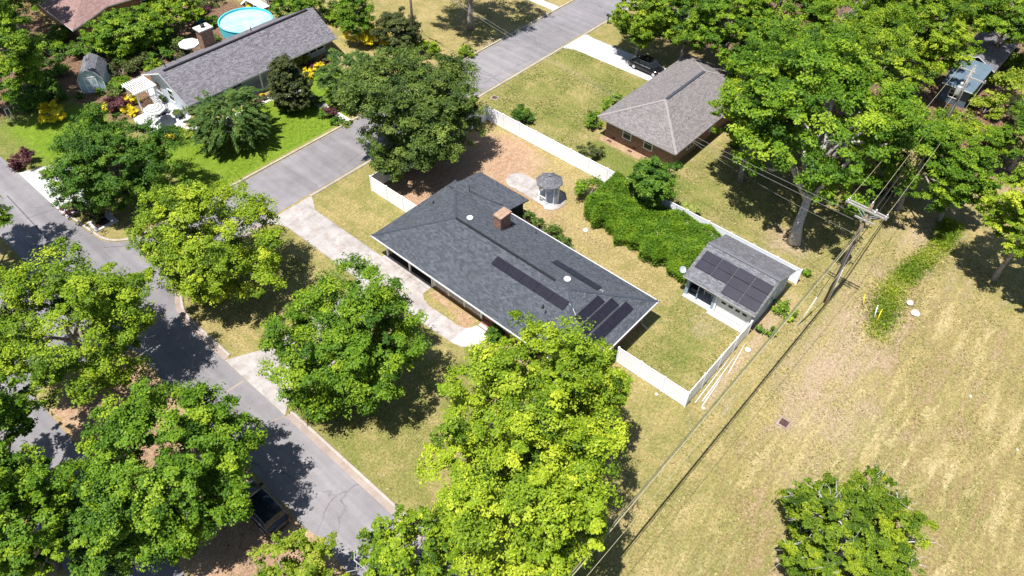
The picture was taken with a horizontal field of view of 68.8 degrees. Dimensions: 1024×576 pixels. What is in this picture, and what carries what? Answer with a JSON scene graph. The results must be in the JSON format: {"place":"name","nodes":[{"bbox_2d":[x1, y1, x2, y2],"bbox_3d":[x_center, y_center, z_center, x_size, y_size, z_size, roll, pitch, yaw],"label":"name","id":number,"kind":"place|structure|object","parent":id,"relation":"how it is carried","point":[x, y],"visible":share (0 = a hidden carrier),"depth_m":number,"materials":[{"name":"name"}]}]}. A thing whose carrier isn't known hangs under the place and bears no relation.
{"place":"outdoors","nodes":[
{"label":"outdoors","id":0,"kind":"place"},
{"bbox_2d":[19,165,92,217],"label":"corner driveway","id":1,"kind":"structure","parent":0,"point":[31,177],"depth_m":74.30,"materials":[{"name":"concrete"}]},
{"bbox_2d":[27,0,176,41],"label":"red roofed house","id":2,"kind":"structure","parent":0,"point":[74,16],"depth_m":93.52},
{"bbox_2d":[133,81,190,131],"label":"garden terrace","id":3,"kind":"structure","parent":0,"point":[170,119],"depth_m":82.65,"materials":[{"name":"white concrete"}]},
{"bbox_2d":[0,157,457,575],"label":"street","id":4,"kind":"structure","parent":0,"point":[313,486],"depth_m":57.75,"materials":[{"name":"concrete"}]},
{"bbox_2d":[225,196,485,414],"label":"driveway","id":5,"kind":"structure","parent":0,"point":[304,219],"depth_m":66.89,"materials":[{"name":"concrete"}]},
{"bbox_2d":[451,326,485,345],"bbox_3d":[-3.447,4.132,61.941,1.950,0.008,2.680,33,54,26],"label":"walk end pad","id":6,"kind":"object","parent":5,"relation":"on","point":[466,336],"visible":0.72,"depth_m":62.01,"materials":[{"name":"white concrete"}]},
{"bbox_2d":[92,0,629,322],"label":"side street","id":7,"kind":"structure","parent":0,"point":[300,174],"depth_m":79.60,"materials":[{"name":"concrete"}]},
{"bbox_2d":[0,0,1023,575],"bbox_3d":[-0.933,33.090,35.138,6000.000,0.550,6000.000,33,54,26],"label":"ground","id":8,"kind":"structure","parent":0,"point":[660,428],"depth_m":62.11,"materials":[{"name":"plant"}]},
{"bbox_2d":[6,145,34,172],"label":"shrub","id":9,"kind":"object","parent":8,"relation":"on","point":[25,156],"visible":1,"depth_m":75.52,"materials":[{"name":"purple plant"}]},
{"bbox_2d":[0,373,49,459],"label":"tree","id":10,"kind":"object","parent":8,"relation":"on","point":[15,411],"visible":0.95,"depth_m":46.70,"materials":[{"name":"green plant"}]},
{"bbox_2d":[4,0,47,33],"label":"tree","id":11,"kind":"object","parent":8,"relation":"on","point":[19,2],"visible":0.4,"depth_m":88.36,"materials":[{"name":"green plant"}]},
{"bbox_2d":[0,0,54,101],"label":"tree","id":12,"kind":"object","parent":8,"relation":"on","point":[25,67],"visible":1,"depth_m":76.12,"materials":[{"name":"green plant"}]},
{"bbox_2d":[8,86,51,111],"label":"shrub","id":13,"kind":"object","parent":8,"relation":"on","point":[43,93],"visible":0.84,"depth_m":83.16,"materials":[{"name":"green plant"}]},
{"bbox_2d":[0,440,90,575],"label":"tree","id":14,"kind":"object","parent":8,"relation":"on","point":[23,490],"visible":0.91,"depth_m":42.27,"materials":[{"name":"green plant"}]},
{"bbox_2d":[37,99,66,123],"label":"shrub","id":15,"kind":"object","parent":8,"relation":"on","point":[55,113],"visible":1,"depth_m":81.38,"materials":[{"name":"yellow plant"}]},
{"bbox_2d":[40,56,69,77],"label":"shrub","id":16,"kind":"object","parent":8,"relation":"on","point":[57,67],"visible":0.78,"depth_m":87.39,"materials":[{"name":"green plant"}]},
{"bbox_2d":[40,79,69,99],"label":"shrub","id":17,"kind":"object","parent":8,"relation":"on","point":[59,94],"visible":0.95,"depth_m":84.25,"materials":[{"name":"green plant"}]},
{"bbox_2d":[44,24,72,41],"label":"shrub","id":18,"kind":"object","parent":8,"relation":"on","point":[63,31],"visible":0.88,"depth_m":92.57,"materials":[{"name":"green plant"}]},
{"bbox_2d":[49,40,85,60],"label":"shrub","id":19,"kind":"object","parent":8,"relation":"on","point":[76,50],"visible":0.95,"depth_m":90.11,"materials":[{"name":"green plant"}]},
{"bbox_2d":[0,237,157,415],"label":"tree","id":20,"kind":"object","parent":8,"relation":"on","point":[114,299],"visible":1,"depth_m":52.13,"materials":[{"name":"green plant"}]},
{"bbox_2d":[0,395,184,575],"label":"second carriageway","id":21,"kind":"structure","parent":8,"relation":"on","point":[49,434],"depth_m":54.11,"materials":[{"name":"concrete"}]},
{"bbox_2d":[77,53,110,93],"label":"barn shed","id":22,"kind":"structure","parent":8,"relation":"on","point":[93,73],"depth_m":85.03,"materials":[{"name":"grey"}]},
{"bbox_2d":[87,211,118,231],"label":"storm inlet","id":23,"kind":"object","parent":8,"relation":"on","point":[108,219],"visible":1,"depth_m":70.59,"materials":[{"name":"concrete"}]},
{"bbox_2d":[54,498,168,575],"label":"tree","id":24,"kind":"object","parent":8,"relation":"on","point":[81,565],"visible":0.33,"depth_m":43.16,"materials":[{"name":"green plant"}]},
{"bbox_2d":[38,101,191,215],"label":"tree","id":25,"kind":"object","parent":8,"relation":"on","point":[94,145],"visible":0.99,"depth_m":67.77,"materials":[{"name":"green plant"}]},
{"bbox_2d":[102,93,132,110],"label":"shrub","id":26,"kind":"object","parent":8,"relation":"on","point":[114,102],"visible":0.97,"depth_m":82.82,"materials":[{"name":"purple plant"}]},
{"bbox_2d":[107,59,136,77],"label":"shrub","id":27,"kind":"object","parent":8,"relation":"on","point":[128,67],"visible":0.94,"depth_m":87.83,"materials":[{"name":"green plant"}]},
{"bbox_2d":[76,2,173,58],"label":"tree","id":28,"kind":"object","parent":8,"relation":"on","point":[145,28],"visible":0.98,"depth_m":88.51,"materials":[{"name":"green plant"}]},
{"bbox_2d":[121,75,159,112],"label":"pergola","id":29,"kind":"object","parent":8,"relation":"on","point":[142,78],"visible":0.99,"depth_m":82.53,"materials":[{"name":"white paint"}]},
{"bbox_2d":[147,42,175,62],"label":"shrub","id":30,"kind":"object","parent":8,"relation":"on","point":[167,53],"visible":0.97,"depth_m":90.14,"materials":[{"name":"green plant"}]},
{"bbox_2d":[64,376,269,571],"bbox_3d":[-21.116,11.520,46.744,11.456,11.492,12.909,-1,47,-2],"label":"tree","id":31,"kind":"object","parent":8,"relation":"on","point":[105,486],"visible":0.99,"depth_m":43.79,"materials":[{"name":"green plant"}]},
{"bbox_2d":[151,0,205,33],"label":"tree","id":32,"kind":"object","parent":8,"relation":"on","point":[162,8],"visible":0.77,"depth_m":92.83,"materials":[{"name":"green plant"}]},
{"bbox_2d":[122,176,287,305],"bbox_3d":[-25.025,-3.476,61.148,12.699,10.991,12.816,-12,48,-12],"label":"tree","id":33,"kind":"object","parent":8,"relation":"on","point":[179,253],"visible":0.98,"depth_m":58.87,"materials":[{"name":"green plant"}]},
{"bbox_2d":[181,85,274,159],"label":"tree","id":34,"kind":"object","parent":8,"relation":"on","point":[255,125],"visible":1,"depth_m":76.76,"materials":[{"name":"green plant"}]},
{"bbox_2d":[141,7,336,116],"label":"gabled house","id":35,"kind":"structure","parent":8,"relation":"on","point":[235,62],"depth_m":85.20,"materials":[{"name":"grey"}]},
{"bbox_2d":[217,7,272,37],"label":"swimming pool","id":36,"kind":"structure","parent":8,"relation":"on","point":[234,22],"depth_m":96.17,"materials":[{"name":"liquid"}]},
{"bbox_2d":[159,98,334,185],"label":"garden lawn tufts","id":37,"kind":"object","parent":8,"relation":"on","point":[247,148],"visible":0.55,"depth_m":78.82,"materials":[{"name":"green plant"}]},
{"bbox_2d":[240,480,290,536],"bbox_3d":[-17.013,14.699,50.496,4.550,1.670,2.177,33,54,26],"label":"parked car","id":38,"kind":"object","parent":8,"relation":"on","point":[270,516],"visible":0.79,"depth_m":49.61,"materials":[{"name":"black paint"}]},
{"bbox_2d":[265,53,314,111],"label":"tree","id":39,"kind":"object","parent":8,"relation":"on","point":[284,71],"visible":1,"depth_m":80.85,"materials":[{"name":"green plant"}]},
{"bbox_2d":[268,0,324,16],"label":"tree","id":40,"kind":"object","parent":8,"relation":"on","point":[293,6],"visible":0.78,"depth_m":92.34,"materials":[{"name":"green plant"}]},
{"bbox_2d":[246,526,350,575],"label":"tree","id":41,"kind":"object","parent":8,"relation":"on","point":[312,564],"visible":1,"depth_m":44.05,"materials":[{"name":"green plant"}]},
{"bbox_2d":[175,223,466,575],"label":"gutter pan","id":42,"kind":"object","parent":8,"relation":"on","point":[356,477],"visible":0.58,"depth_m":54.93,"materials":[{"name":"concrete"}]},
{"bbox_2d":[171,235,495,555],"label":"front lawn tufts","id":43,"kind":"object","parent":8,"relation":"on","point":[344,404],"visible":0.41,"depth_m":56.79,"materials":[{"name":"green plant"}]},
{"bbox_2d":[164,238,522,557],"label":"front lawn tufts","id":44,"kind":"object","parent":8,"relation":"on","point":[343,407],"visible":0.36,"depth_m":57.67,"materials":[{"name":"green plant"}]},
{"bbox_2d":[256,252,431,423],"bbox_3d":[-11.958,3.867,53.928,13.168,12.003,12.400,33,54,26],"label":"tree","id":45,"kind":"object","parent":8,"relation":"on","point":[364,359],"visible":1,"depth_m":51.58,"materials":[{"name":"green plant"}]},
{"bbox_2d":[312,48,383,105],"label":"tree","id":46,"kind":"object","parent":8,"relation":"on","point":[332,69],"visible":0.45,"depth_m":81.92,"materials":[{"name":"green plant"}]},
{"bbox_2d":[332,0,376,45],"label":"tree","id":47,"kind":"object","parent":8,"relation":"on","point":[353,21],"visible":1,"depth_m":90.62,"materials":[{"name":"green plant"}]},
{"bbox_2d":[70,0,641,575],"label":"kerb","id":48,"kind":"structure","parent":8,"relation":"on","point":[320,438],"depth_m":70.33,"materials":[{"name":"concrete"}]},
{"bbox_2d":[369,175,416,211],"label":"privacy fence","id":49,"kind":"object","parent":8,"relation":"on","point":[392,196],"visible":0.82,"depth_m":72.76,"materials":[{"name":"white plastic"}]},
{"bbox_2d":[369,6,422,48],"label":"tree","id":50,"kind":"object","parent":8,"relation":"on","point":[394,23],"visible":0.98,"depth_m":90.46,"materials":[{"name":"green plant"}]},
{"bbox_2d":[339,503,462,575],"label":"tree","id":51,"kind":"object","parent":8,"relation":"on","point":[388,544],"visible":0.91,"depth_m":42.39,"materials":[{"name":"green plant"}]},
{"bbox_2d":[332,42,492,184],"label":"tree","id":52,"kind":"object","parent":8,"relation":"on","point":[431,123],"visible":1,"depth_m":70.72,"materials":[{"name":"green plant"}]},
{"bbox_2d":[484,322,508,344],"bbox_3d":[-1.399,3.823,61.335,1.959,1.509,1.999,-16,49,-16],"label":"shrub","id":53,"kind":"object","parent":8,"relation":"on","point":[494,332],"visible":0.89,"depth_m":61.09,"materials":[{"name":"green plant"}]},
{"bbox_2d":[370,172,659,361],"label":"ranch house","id":54,"kind":"structure","parent":8,"relation":"on","point":[480,248],"depth_m":62.92,"materials":[{"name":"grey"}]},
{"bbox_2d":[412,382,626,575],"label":"tree","id":55,"kind":"object","parent":8,"relation":"on","point":[561,518],"visible":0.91,"depth_m":40.08,"materials":[{"name":"green plant"}]},
{"bbox_2d":[509,103,536,122],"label":"shrub","id":56,"kind":"object","parent":8,"relation":"on","point":[521,111],"visible":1,"depth_m":82.48,"materials":[{"name":"green plant"}]},
{"bbox_2d":[419,309,631,498],"bbox_3d":[1.391,8.686,47.874,12.319,14.653,14.670,33,54,26],"label":"tree","id":57,"kind":"object","parent":8,"relation":"on","point":[485,456],"visible":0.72,"depth_m":44.53,"materials":[{"name":"green plant"}]},
{"bbox_2d":[506,173,565,209],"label":"gazebo slab","id":58,"kind":"structure","parent":8,"relation":"on","point":[526,185],"depth_m":75.46,"materials":[{"name":"concrete"}]},
{"bbox_2d":[536,172,562,206],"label":"gazebo","id":59,"kind":"object","parent":58,"relation":"on","point":[549,184],"visible":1,"depth_m":72.56,"materials":[{"name":"grey wood"}]},
{"bbox_2d":[481,47,646,148],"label":"neighbour lawn tufts","id":60,"kind":"object","parent":8,"relation":"on","point":[551,105],"visible":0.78,"depth_m":87.50,"materials":[{"name":"green plant"}]},
{"bbox_2d":[520,335,632,435],"bbox_3d":[4.078,7.959,50.058,7.155,12.489,7.476,-9,48,-10],"label":"tree","id":61,"kind":"object","parent":8,"relation":"on","point":[618,380],"visible":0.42,"depth_m":46.58,"materials":[{"name":"green plant"}]},
{"bbox_2d":[573,175,604,204],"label":"shrub","id":62,"kind":"object","parent":8,"relation":"on","point":[581,185],"visible":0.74,"depth_m":73.69,"materials":[{"name":"green plant"}]},
{"bbox_2d":[542,213,677,313],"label":"back yard tufts","id":63,"kind":"object","parent":8,"relation":"on","point":[552,216],"visible":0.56,"depth_m":69.09,"materials":[{"name":"green plant"}]},
{"bbox_2d":[608,0,677,55],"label":"tree","id":64,"kind":"object","parent":8,"relation":"on","point":[642,36],"visible":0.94,"depth_m":87.49,"materials":[{"name":"green plant"}]},
{"bbox_2d":[486,105,802,284],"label":"privacy fence","id":65,"kind":"object","parent":8,"relation":"on","point":[556,149],"visible":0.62,"depth_m":77.46,"materials":[{"name":"white plastic"}]},
{"bbox_2d":[583,170,721,283],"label":"hedge","id":66,"kind":"object","parent":8,"relation":"on","point":[636,217],"visible":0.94,"depth_m":69.19,"materials":[{"name":"green plant"}]},
{"bbox_2d":[615,346,690,406],"bbox_3d":[10.902,6.881,58.416,6.670,1.950,0.170,33,54,26],"label":"privacy fence","id":67,"kind":"object","parent":8,"relation":"on","point":[656,379],"visible":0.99,"depth_m":58.36,"materials":[{"name":"white plastic"}]},
{"bbox_2d":[625,155,683,213],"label":"tree","id":68,"kind":"object","parent":8,"relation":"on","point":[651,181],"visible":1,"depth_m":68.82,"materials":[{"name":"green plant"}]},
{"bbox_2d":[630,299,737,386],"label":"back yard tufts","id":69,"kind":"object","parent":8,"relation":"on","point":[680,345],"visible":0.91,"depth_m":61.44,"materials":[{"name":"green plant"}]},
{"bbox_2d":[654,0,732,59],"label":"tree","id":70,"kind":"object","parent":8,"relation":"on","point":[669,28],"visible":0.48,"depth_m":86.32,"materials":[{"name":"green plant"}]},
{"bbox_2d":[686,320,752,404],"bbox_3d":[16.580,5.843,59.545,0.170,1.950,9.665,33,54,26],"label":"privacy fence","id":71,"kind":"object","parent":8,"relation":"on","point":[702,381],"visible":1,"depth_m":59.41,"materials":[{"name":"white plastic"}]},
{"bbox_2d":[677,0,775,66],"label":"tree","id":72,"kind":"object","parent":8,"relation":"on","point":[722,39],"visible":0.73,"depth_m":83.03,"materials":[{"name":"green plant"}]},
{"bbox_2d":[680,234,795,332],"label":"workshop","id":73,"kind":"structure","parent":8,"relation":"on","point":[744,284],"depth_m":63.39,"materials":[{"name":"grey"}]},
{"bbox_2d":[715,298,749,327],"bbox_3d":[18.629,2.001,63.159,2.960,1.995,0.072,33,54,26],"label":"garage door","id":74,"kind":"structure","parent":73,"relation":"in","point":[724,308],"depth_m":63.22,"materials":[{"name":"white paint"}]},
{"bbox_2d":[715,10,794,80],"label":"tree","id":75,"kind":"object","parent":8,"relation":"on","point":[754,27],"visible":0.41,"depth_m":81.28,"materials":[{"name":"green plant"}]},
{"bbox_2d":[705,61,817,182],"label":"tree","id":76,"kind":"object","parent":8,"relation":"on","point":[740,83],"visible":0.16,"depth_m":69.83,"materials":[{"name":"green plant"}]},
{"bbox_2d":[671,144,876,288],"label":"neighbour lawn tufts","id":77,"kind":"object","parent":8,"relation":"on","point":[696,162],"visible":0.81,"depth_m":73.41,"materials":[{"name":"green plant"}]},
{"bbox_2d":[730,0,837,39],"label":"tree","id":78,"kind":"object","parent":8,"relation":"on","point":[815,6],"visible":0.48,"depth_m":81.60,"materials":[{"name":"green plant"}]},
{"bbox_2d":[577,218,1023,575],"bbox_3d":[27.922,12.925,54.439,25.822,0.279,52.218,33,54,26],"label":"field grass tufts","id":79,"kind":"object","parent":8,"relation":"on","point":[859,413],"visible":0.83,"depth_m":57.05,"materials":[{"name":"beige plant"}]},
{"bbox_2d":[740,13,862,106],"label":"tree","id":80,"kind":"object","parent":8,"relation":"on","point":[811,35],"visible":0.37,"depth_m":73.55,"materials":[{"name":"green plant"}]},
{"bbox_2d":[717,30,942,245],"bbox_3d":[28.089,-14.524,68.969,19.788,17.268,19.780,33,54,26],"label":"tree","id":81,"kind":"object","parent":8,"relation":"on","point":[848,90],"visible":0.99,"depth_m":64.21,"materials":[{"name":"green plant"}]},
{"bbox_2d":[798,0,893,36],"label":"tree","id":82,"kind":"object","parent":8,"relation":"on","point":[850,14],"visible":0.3,"depth_m":84.59,"materials":[{"name":"green plant"}]},
{"bbox_2d":[823,197,888,303],"bbox_3d":[27.417,-2.752,61.483,3.300,11.530,0.600,33,54,26],"label":"utility pole","id":83,"kind":"object","parent":8,"relation":"on","point":[864,219],"visible":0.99,"depth_m":58.75,"materials":[{"name":"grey wood"}]},
{"bbox_2d":[568,230,859,575],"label":"power line","id":84,"kind":"object","parent":83,"relation":"attached to","point":[656,472],"visible":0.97,"depth_m":48.14,"materials":[{"name":"black metal"}]},
{"bbox_2d":[572,229,862,575],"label":"power line","id":85,"kind":"object","parent":83,"relation":"attached to","point":[717,403],"visible":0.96,"depth_m":47.74,"materials":[{"name":"black metal"}]},
{"bbox_2d":[587,217,885,575],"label":"power line","id":86,"kind":"object","parent":83,"relation":"attached to","point":[727,408],"visible":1,"depth_m":45.31,"materials":[{"name":"black metal"}]},
{"bbox_2d":[769,456,944,575],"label":"tree","id":87,"kind":"object","parent":8,"relation":"on","point":[851,512],"visible":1,"depth_m":46.14,"materials":[{"name":"green plant"}]},
{"bbox_2d":[830,0,948,122],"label":"tree","id":88,"kind":"object","parent":8,"relation":"on","point":[883,28],"visible":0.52,"depth_m":74.15,"materials":[{"name":"green plant"}]},
{"bbox_2d":[851,0,958,67],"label":"tree","id":89,"kind":"object","parent":8,"relation":"on","point":[918,7],"visible":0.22,"depth_m":82.86,"materials":[{"name":"green plant"}]},
{"bbox_2d":[854,214,969,347],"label":"ditch weeds","id":90,"kind":"object","parent":8,"relation":"on","point":[943,239],"visible":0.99,"depth_m":68.08,"materials":[{"name":"green plant"}]},
{"bbox_2d":[863,102,1002,213],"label":"tree","id":91,"kind":"object","parent":8,"relation":"on","point":[980,160],"visible":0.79,"depth_m":67.33,"materials":[{"name":"green plant"}]},
{"bbox_2d":[895,0,985,94],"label":"tree","id":92,"kind":"object","parent":8,"relation":"on","point":[943,41],"visible":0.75,"depth_m":81.13,"materials":[{"name":"green plant"}]},
{"bbox_2d":[921,143,1003,221],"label":"tree","id":93,"kind":"object","parent":8,"relation":"on","point":[982,190],"visible":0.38,"depth_m":68.74,"materials":[{"name":"green plant"}]},
{"bbox_2d":[919,0,1006,50],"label":"tree","id":94,"kind":"object","parent":8,"relation":"on","point":[981,9],"visible":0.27,"depth_m":86.43,"materials":[{"name":"green plant"}]},
{"bbox_2d":[945,107,982,135],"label":"shrub","id":95,"kind":"object","parent":8,"relation":"on","point":[969,128],"visible":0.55,"depth_m":82.98,"materials":[{"name":"green plant"}]},
{"bbox_2d":[947,65,985,118],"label":"utility pole","id":96,"kind":"object","parent":8,"relation":"on","point":[969,77],"visible":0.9,"depth_m":76.84,"materials":[{"name":"wood"}]},
{"bbox_2d":[936,24,1021,107],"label":"blue outbuilding","id":97,"kind":"structure","parent":8,"relation":"on","point":[993,57],"depth_m":87.46,"materials":[{"name":"metal"}]},
{"bbox_2d":[966,121,1007,150],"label":"shrub","id":98,"kind":"object","parent":8,"relation":"on","point":[979,136],"visible":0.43,"depth_m":80.94,"materials":[{"name":"green plant"}]},
{"bbox_2d":[967,90,1008,119],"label":"shrub","id":99,"kind":"object","parent":8,"relation":"on","point":[989,102],"visible":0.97,"depth_m":84.96,"materials":[{"name":"green plant"}]},
{"bbox_2d":[960,0,1023,49],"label":"tree","id":100,"kind":"object","parent":8,"relation":"on","point":[1003,23],"visible":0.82,"depth_m":84.43,"materials":[{"name":"green plant"}]},
{"bbox_2d":[974,162,1023,282],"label":"tree","id":101,"kind":"object","parent":8,"relation":"on","point":[1009,210],"visible":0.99,"depth_m":61.57,"materials":[{"name":"green plant"}]},
{"bbox_2d":[984,66,1023,99],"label":"shrub","id":102,"kind":"object","parent":8,"relation":"on","point":[1009,78],"visible":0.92,"depth_m":87.01,"materials":[{"name":"green plant"}]},
{"bbox_2d":[985,99,1023,171],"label":"tree","id":103,"kind":"object","parent":8,"relation":"on","point":[1006,134],"visible":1,"depth_m":75.76,"materials":[{"name":"green plant"}]},
{"bbox_2d":[997,93,1023,124],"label":"shrub","id":104,"kind":"object","parent":8,"relation":"on","point":[1012,100],"visible":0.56,"depth_m":84.79,"materials":[{"name":"green plant"}]},
{"bbox_2d":[1003,48,1023,70],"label":"shrub","id":105,"kind":"object","parent":8,"relation":"on","point":[1012,60],"visible":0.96,"depth_m":92.11,"materials":[{"name":"green plant"}]},
{"bbox_2d":[564,34,665,80],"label":"brick house driveway","id":106,"kind":"structure","parent":0,"point":[601,51],"depth_m":94.11,"materials":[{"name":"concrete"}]},
{"bbox_2d":[628,54,664,76],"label":"parked car","id":107,"kind":"object","parent":106,"relation":"on","point":[652,66],"visible":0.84,"depth_m":90.45,"materials":[{"name":"black paint"}]},
{"bbox_2d":[597,53,748,167],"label":"brick house","id":108,"kind":"structure","parent":0,"point":[679,93],"depth_m":79.65,"materials":[{"name":"beige"}]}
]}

